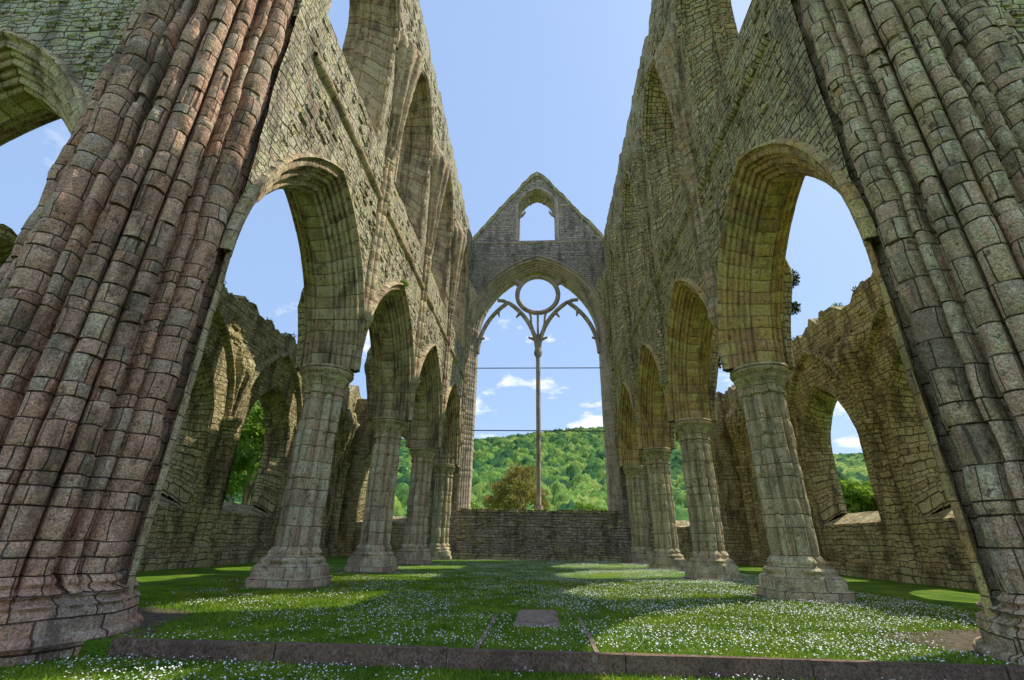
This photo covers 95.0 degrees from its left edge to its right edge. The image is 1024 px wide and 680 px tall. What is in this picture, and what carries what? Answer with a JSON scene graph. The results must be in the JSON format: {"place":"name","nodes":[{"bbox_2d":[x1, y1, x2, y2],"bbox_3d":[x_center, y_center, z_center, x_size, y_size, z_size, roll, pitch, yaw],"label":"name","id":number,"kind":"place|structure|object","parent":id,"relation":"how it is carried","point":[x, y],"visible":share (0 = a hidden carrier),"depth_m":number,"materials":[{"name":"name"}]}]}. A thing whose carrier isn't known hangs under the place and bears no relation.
{"place":"outdoors","nodes":[
{"label":"outdoors","id":0,"kind":"place"},
{"bbox_2d":[0,224,362,553],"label":"aisle outer wall","id":1,"kind":"structure","parent":0,"point":[240,527],"depth_m":18.80,"materials":[{"name":"beige stone"}]},
{"bbox_2d":[231,346,256,416],"bbox_3d":[-10.802,1.784,18.805,0.628,2.860,1.524,0,-23,3],"label":"aisle vault springer","id":2,"kind":"object","parent":1,"relation":"attached to","point":[245,365],"visible":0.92,"depth_m":18.70,"materials":[{"name":"beige stone"}]},
{"bbox_2d":[344,408,359,461],"bbox_3d":[-10.070,6.031,29.279,0.847,3.300,1.681,0,-23,3],"label":"aisle vault springer","id":3,"kind":"object","parent":1,"relation":"attached to","point":[352,424],"visible":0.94,"depth_m":29.17,"materials":[{"name":"beige stone"}]},
{"bbox_2d":[244,363,353,588],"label":"arcade pier","id":4,"kind":"structure","parent":0,"point":[296,559],"depth_m":11.16,"materials":[{"name":"grey stone"}]},
{"bbox_2d":[344,416,407,571],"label":"arcade pier","id":5,"kind":"structure","parent":0,"point":[373,552],"depth_m":16.45,"materials":[{"name":"grey stone"}]},
{"bbox_2d":[396,445,436,563],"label":"arcade pier","id":6,"kind":"structure","parent":0,"point":[412,550],"depth_m":21.70,"materials":[{"name":"grey stone"}]},
{"bbox_2d":[0,0,872,453],"label":"sky","id":7,"kind":"structure","parent":0,"point":[526,87],"materials":[{"name":"blue"}]},
{"bbox_2d":[427,463,455,559],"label":"arcade pier","id":8,"kind":"structure","parent":0,"point":[438,547],"depth_m":26.96,"materials":[{"name":"grey stone"}]},
{"bbox_2d":[0,556,1018,679],"bbox_3d":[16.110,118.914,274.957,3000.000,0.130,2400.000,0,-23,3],"label":"lawn ground","id":9,"kind":"structure","parent":0,"point":[959,597],"depth_m":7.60,"materials":[{"name":"green plant"}]},
{"bbox_2d":[0,0,301,667],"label":"crossing pier","id":10,"kind":"structure","parent":9,"relation":"on","point":[109,270],"depth_m":6.00,"materials":[{"name":"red stone"}]},
{"bbox_2d":[0,29,86,145],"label":"transept arch mouldings","id":11,"kind":"object","parent":10,"relation":"attached to","point":[38,89],"visible":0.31,"depth_m":8.65,"materials":[{"name":"beige stone"}]},
{"bbox_2d":[0,0,140,95],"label":"transept east wall","id":12,"kind":"structure","parent":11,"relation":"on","point":[81,39],"depth_m":8.69,"materials":[{"name":"stone"}]},
{"bbox_2d":[0,237,349,571],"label":"aisle window mouldings","id":13,"kind":"object","parent":9,"relation":"on","point":[185,462],"visible":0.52,"depth_m":17.54,"materials":[{"name":"beige stone"}]},
{"bbox_2d":[8,152,459,595],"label":"arcade arch mouldings","id":14,"kind":"object","parent":9,"relation":"on","point":[311,185],"visible":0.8,"depth_m":12.48,"materials":[{"name":"beige stone"}]},
{"bbox_2d":[295,287,306,370],"bbox_3d":[-5.853,-0.481,13.292,0.615,2.860,1.449,0,-23,3],"label":"aisle vault springer","id":15,"kind":"object","parent":14,"relation":"attached to","point":[302,321],"visible":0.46,"depth_m":12.84,"materials":[{"name":"stone"}]},
{"bbox_2d":[223,0,472,466],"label":"nave arcade wall","id":16,"kind":"structure","parent":14,"relation":"on","point":[303,116],"depth_m":13.13,"materials":[{"name":"stone"}]},
{"bbox_2d":[313,0,467,378],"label":"clerestory window mouldings","id":17,"kind":"object","parent":16,"relation":"attached to","point":[371,41],"visible":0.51,"depth_m":18.86,"materials":[{"name":"stone"}]},
{"bbox_2d":[360,29,422,329],"bbox_3d":[-3.787,-5.834,15.452,0.807,12.090,1.523,0,-23,3],"label":"vault shaft and springer","id":18,"kind":"object","parent":16,"relation":"attached to","point":[409,60],"visible":0.98,"depth_m":15.72,"materials":[{"name":"stone"}]},
{"bbox_2d":[411,143,449,389],"bbox_3d":[-3.474,-3.691,20.711,0.818,12.290,1.600,0,-23,3],"label":"vault shaft and springer","id":19,"kind":"object","parent":16,"relation":"attached to","point":[440,169],"visible":0.94,"depth_m":21.13,"materials":[{"name":"stone"}]},
{"bbox_2d":[440,218,466,422],"bbox_3d":[-3.174,-1.461,25.920,0.807,12.290,1.531,0,-23,3],"label":"vault shaft and springer","id":20,"kind":"object","parent":16,"relation":"attached to","point":[459,239],"visible":0.98,"depth_m":26.39,"materials":[{"name":"stone"}]},
{"bbox_2d":[460,281,477,446],"bbox_3d":[-2.881,1.258,31.510,0.740,11.690,1.408,0,-23,3],"label":"vault shaft and springer","id":21,"kind":"object","parent":16,"relation":"attached to","point":[472,297],"visible":0.91,"depth_m":31.93,"materials":[{"name":"stone"}]},
{"bbox_2d":[364,347,373,421],"bbox_3d":[-5.553,1.537,18.564,0.762,3.300,1.627,0,-23,3],"label":"aisle vault springer","id":22,"kind":"object","parent":14,"relation":"attached to","point":[368,374],"visible":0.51,"depth_m":18.15,"materials":[{"name":"stone"}]},
{"bbox_2d":[405,421,410,446],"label":"aisle vault springer","id":23,"kind":"object","parent":14,"relation":"attached to","point":[407,431],"visible":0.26,"depth_m":23.15,"materials":[{"name":"stone"}]},
{"bbox_2d":[224,438,262,499],"bbox_3d":[-17.034,6.047,22.421,7.761,9.183,11.119,0,-23,3],"label":"green tree","id":24,"kind":"object","parent":9,"relation":"on","point":[243,463],"visible":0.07,"depth_m":24.67,"materials":[{"name":"green plant"}]},
{"bbox_2d":[227,439,261,500],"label":"green tree","id":25,"kind":"object","parent":9,"relation":"on","point":[237,496],"depth_m":49.64,"materials":[{"name":"green plant"}]},
{"bbox_2d":[225,400,264,504],"bbox_3d":[-20.562,9.732,34.956,10.561,12.135,11.081,10,-25,-20],"label":"green tree","id":26,"kind":"object","parent":9,"relation":"on","point":[253,428],"visible":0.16,"depth_m":33.35,"materials":[{"name":"green plant"}]},
{"bbox_2d":[336,399,434,556],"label":"aisle east wall","id":27,"kind":"structure","parent":9,"relation":"on","point":[348,536],"depth_m":28.77,"materials":[{"name":"beige stone"}]},
{"bbox_2d":[355,431,405,521],"bbox_3d":[-7.518,8.470,29.845,3.720,5.965,1.180,0,-23,3],"label":"aisle east window moulding","id":28,"kind":"object","parent":27,"relation":"attached to","point":[361,501],"visible":0.25,"depth_m":29.26,"materials":[{"name":"beige stone"}]},
{"bbox_2d":[471,500,479,508],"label":"green tree","id":29,"kind":"object","parent":9,"relation":"on","point":[473,505],"visible":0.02,"depth_m":70.53,"materials":[{"name":"green plant"}]},
{"bbox_2d":[2,558,1009,679],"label":"daisies","id":30,"kind":"object","parent":9,"relation":"on","point":[649,626],"visible":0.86,"depth_m":6.96,"materials":[{"name":"white plant"}]},
{"bbox_2d":[0,559,1015,664],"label":"soil patches","id":31,"kind":"object","parent":9,"relation":"on","point":[962,640],"visible":0.12,"depth_m":5.96,"materials":[{"name":"brown soil"}]},
{"bbox_2d":[481,462,549,509],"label":"tree","id":32,"kind":"object","parent":9,"relation":"on","point":[513,496],"visible":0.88,"depth_m":57.85,"materials":[{"name":"green plant"}]},
{"bbox_2d":[474,615,598,651],"bbox_3d":[0.307,3.581,5.727,1.270,0.072,2.469,0,-23,3],"label":"stone edging strip","id":33,"kind":"object","parent":9,"relation":"on","point":[479,643],"visible":0.5,"depth_m":5.43,"materials":[{"name":"grey stone"}]},
{"bbox_2d":[514,609,559,627],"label":"ledger stone slab","id":34,"kind":"structure","parent":9,"relation":"on","point":[529,617],"depth_m":6.51,"materials":[{"name":"grey stone"}]},
{"bbox_2d":[452,508,627,561],"bbox_3d":[1.575,11.419,27.539,10.011,2.877,0.849,0,-23,3],"label":"sill wall rubble","id":35,"kind":"object","parent":9,"relation":"on","point":[491,555],"visible":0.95,"depth_m":27.10,"materials":[{"name":"stone"}]},
{"bbox_2d":[430,177,650,555],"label":"gable wall","id":36,"kind":"structure","parent":9,"relation":"on","point":[583,259],"depth_m":28.02,"materials":[{"name":"grey stone"}]},
{"bbox_2d":[520,198,554,217],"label":"gable window cusps","id":37,"kind":"object","parent":36,"relation":"attached to","point":[544,203],"visible":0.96,"depth_m":37.03,"materials":[{"name":"stone"}]},
{"bbox_2d":[472,172,603,241],"bbox_3d":[2.009,-9.984,37.332,10.700,7.376,1.734,0,-23,3],"label":"gable coping","id":38,"kind":"object","parent":36,"relation":"on","point":[555,189],"visible":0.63,"depth_m":36.69,"materials":[{"name":"stone"}]},
{"bbox_2d":[476,275,600,509],"bbox_3d":[1.785,2.846,32.012,8.820,16.820,0.700,0,-23,3],"label":"window tracery","id":39,"kind":"object","parent":36,"relation":"attached to","point":[537,338],"depth_m":33.57,"materials":[{"name":"stone"}]},
{"bbox_2d":[473,367,604,431],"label":"iron tie bars","id":40,"kind":"object","parent":39,"relation":"attached to","point":[541,430],"visible":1,"depth_m":30.84,"materials":[{"name":"grey metal"}]},
{"bbox_2d":[456,187,622,512],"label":"window mouldings","id":41,"kind":"structure","parent":36,"relation":"attached to","point":[579,286],"depth_m":33.42,"materials":[{"name":"stone"}]},
{"bbox_2d":[107,629,1023,679],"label":"stone kerb","id":42,"kind":"structure","parent":9,"relation":"on","point":[558,662],"depth_m":4.50,"materials":[{"name":"grey stone"}]},
{"bbox_2d":[569,502,607,510],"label":"green tree","id":43,"kind":"object","parent":9,"relation":"on","point":[589,506],"visible":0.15,"depth_m":74.82,"materials":[{"name":"green plant"}]},
{"bbox_2d":[645,391,750,564],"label":"aisle east wall","id":44,"kind":"structure","parent":9,"relation":"on","point":[737,545],"depth_m":27.60,"materials":[{"name":"beige stone"}]},
{"bbox_2d":[675,432,730,526],"bbox_3d":[10.853,8.362,28.813,3.720,5.965,1.180,0,-23,3],"label":"aisle east window moulding","id":45,"kind":"object","parent":44,"relation":"attached to","point":[723,508],"visible":0.24,"depth_m":28.10,"materials":[{"name":"beige stone"}]},
{"bbox_2d":[618,138,994,617],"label":"arcade arch mouldings","id":46,"kind":"object","parent":9,"relation":"on","point":[765,187],"visible":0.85,"depth_m":11.82,"materials":[{"name":"beige stone"}]},
{"bbox_2d":[669,422,675,448],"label":"aisle vault springer","id":47,"kind":"object","parent":46,"relation":"attached to","point":[672,436],"visible":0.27,"depth_m":22.43,"materials":[{"name":"stone"}]},
{"bbox_2d":[708,328,719,422],"bbox_3d":[7.740,1.064,18.015,0.974,4.180,2.094,0,-23,3],"label":"aisle vault springer","id":48,"kind":"object","parent":46,"relation":"attached to","point":[714,360],"visible":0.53,"depth_m":17.54,"materials":[{"name":"stone"}]},
{"bbox_2d":[603,0,870,468],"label":"nave arcade wall","id":49,"kind":"structure","parent":46,"relation":"on","point":[782,98],"depth_m":12.56,"materials":[{"name":"stone"}]},
{"bbox_2d":[596,266,618,447],"bbox_3d":[6.292,0.789,31.169,0.868,12.590,1.717,0,-23,3],"label":"vault shaft and springer","id":50,"kind":"object","parent":49,"relation":"attached to","point":[602,283],"visible":0.95,"depth_m":31.70,"materials":[{"name":"stone"}]},
{"bbox_2d":[609,212,638,423],"bbox_3d":[5.971,-1.605,25.451,0.830,12.490,1.592,0,-23,3],"label":"vault shaft and springer","id":51,"kind":"object","parent":49,"relation":"attached to","point":[616,239],"visible":0.95,"depth_m":25.88,"materials":[{"name":"stone"}]},
{"bbox_2d":[626,137,667,389],"bbox_3d":[5.679,-3.745,20.199,0.815,12.290,1.541,0,-23,3],"label":"vault shaft and springer","id":52,"kind":"object","parent":49,"relation":"attached to","point":[635,167],"visible":0.97,"depth_m":20.56,"materials":[{"name":"stone"}]},
{"bbox_2d":[654,23,721,327],"bbox_3d":[5.382,-5.747,14.886,0.778,11.790,1.414,0,-23,3],"label":"vault shaft and springer","id":53,"kind":"object","parent":49,"relation":"attached to","point":[667,57],"visible":0.95,"depth_m":15.11,"materials":[{"name":"grey stone"}]},
{"bbox_2d":[609,0,769,378],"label":"clerestory window mouldings","id":54,"kind":"object","parent":49,"relation":"attached to","point":[707,33],"visible":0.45,"depth_m":19.64,"materials":[{"name":"stone"}]},
{"bbox_2d":[780,259,794,369],"bbox_3d":[7.345,-0.861,12.684,0.887,3.520,1.860,0,-23,3],"label":"aisle vault springer","id":55,"kind":"object","parent":46,"relation":"attached to","point":[787,301],"visible":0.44,"depth_m":12.22,"materials":[{"name":"stone"}]},
{"bbox_2d":[736,300,978,590],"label":"aisle window mouldings","id":56,"kind":"object","parent":9,"relation":"on","point":[927,491],"visible":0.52,"depth_m":16.27,"materials":[{"name":"beige stone"}]},
{"bbox_2d":[839,478,877,512],"bbox_3d":[21.747,11.618,29.479,5.941,5.774,4.877,0,-23,3],"label":"green tree","id":57,"kind":"object","parent":9,"relation":"on","point":[860,497],"visible":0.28,"depth_m":29.64,"materials":[{"name":"green plant"}]},
{"bbox_2d":[855,481,870,512],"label":"green tree","id":58,"kind":"object","parent":9,"relation":"on","point":[865,483],"visible":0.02,"depth_m":41.93,"materials":[{"name":"green plant"}]},
{"bbox_2d":[790,0,1023,664],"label":"crossing pier","id":59,"kind":"structure","parent":9,"relation":"on","point":[923,100],"depth_m":5.96,"materials":[{"name":"grey stone"}]},
{"bbox_2d":[224,268,857,386],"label":"wall-top vegetation","id":60,"kind":"object","parent":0,"point":[794,305],"visible":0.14,"depth_m":12.84,"materials":[{"name":"green plant"}]},
{"bbox_2d":[235,202,846,511],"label":"wall top ferns","id":61,"kind":"object","parent":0,"point":[404,282],"depth_m":19.44,"materials":[{"name":"green plant"}]},
{"bbox_2d":[224,426,869,520],"bbox_3d":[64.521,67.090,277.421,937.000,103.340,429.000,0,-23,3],"label":"wooded hill","id":62,"kind":"structure","parent":0,"point":[573,469],"depth_m":180.15,"materials":[{"name":"green plant"}]},
{"bbox_2d":[623,465,653,563],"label":"arcade pier","id":63,"kind":"structure","parent":0,"point":[642,552],"depth_m":26.33,"materials":[{"name":"grey stone"}]},
{"bbox_2d":[642,447,686,569],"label":"arcade pier","id":64,"kind":"structure","parent":0,"point":[667,554],"depth_m":21.06,"materials":[{"name":"grey stone"}]},
{"bbox_2d":[673,417,742,579],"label":"arcade pier","id":65,"kind":"structure","parent":0,"point":[716,562],"depth_m":15.83,"materials":[{"name":"grey stone"}]},
{"bbox_2d":[784,383,787,405],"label":"aisle vault springer","id":66,"kind":"object","parent":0,"point":[786,388],"visible":0.06,"depth_m":22.57,"materials":[{"name":"beige stone"}]},
{"bbox_2d":[730,361,855,601],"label":"arcade pier","id":67,"kind":"structure","parent":0,"point":[796,568],"depth_m":10.54,"materials":[{"name":"grey stone"}]},
{"bbox_2d":[725,272,971,570],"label":"aisle outer wall","id":68,"kind":"structure","parent":0,"point":[863,537],"depth_m":17.39,"materials":[{"name":"beige stone"}]},
{"bbox_2d":[724,402,742,465],"bbox_3d":[13.299,5.712,28.101,0.863,3.740,1.900,0,-23,3],"label":"aisle vault springer","id":69,"kind":"object","parent":68,"relation":"attached to","point":[732,420],"visible":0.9,"depth_m":27.91,"materials":[{"name":"beige stone"}]},
{"bbox_2d":[832,330,868,418],"bbox_3d":[12.685,1.429,17.539,0.847,3.300,1.681,0,-23,3],"label":"aisle vault springer","id":70,"kind":"object","parent":68,"relation":"attached to","point":[847,359],"visible":0.9,"depth_m":17.43,"materials":[{"name":"beige stone"}]},
{"bbox_3d":[12.974,-5.857,8.235,11.650,20.320,1.632,0,-23,3],"label":"transept","id":71,"kind":"object","parent":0,"visible":0},
{"bbox_2d":[994,0,1023,39],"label":"transept east wall","id":72,"kind":"structure","parent":71,"relation":"on","point":[1014,9],"depth_m":7.48,"materials":[{"name":"stone"}]}
]}

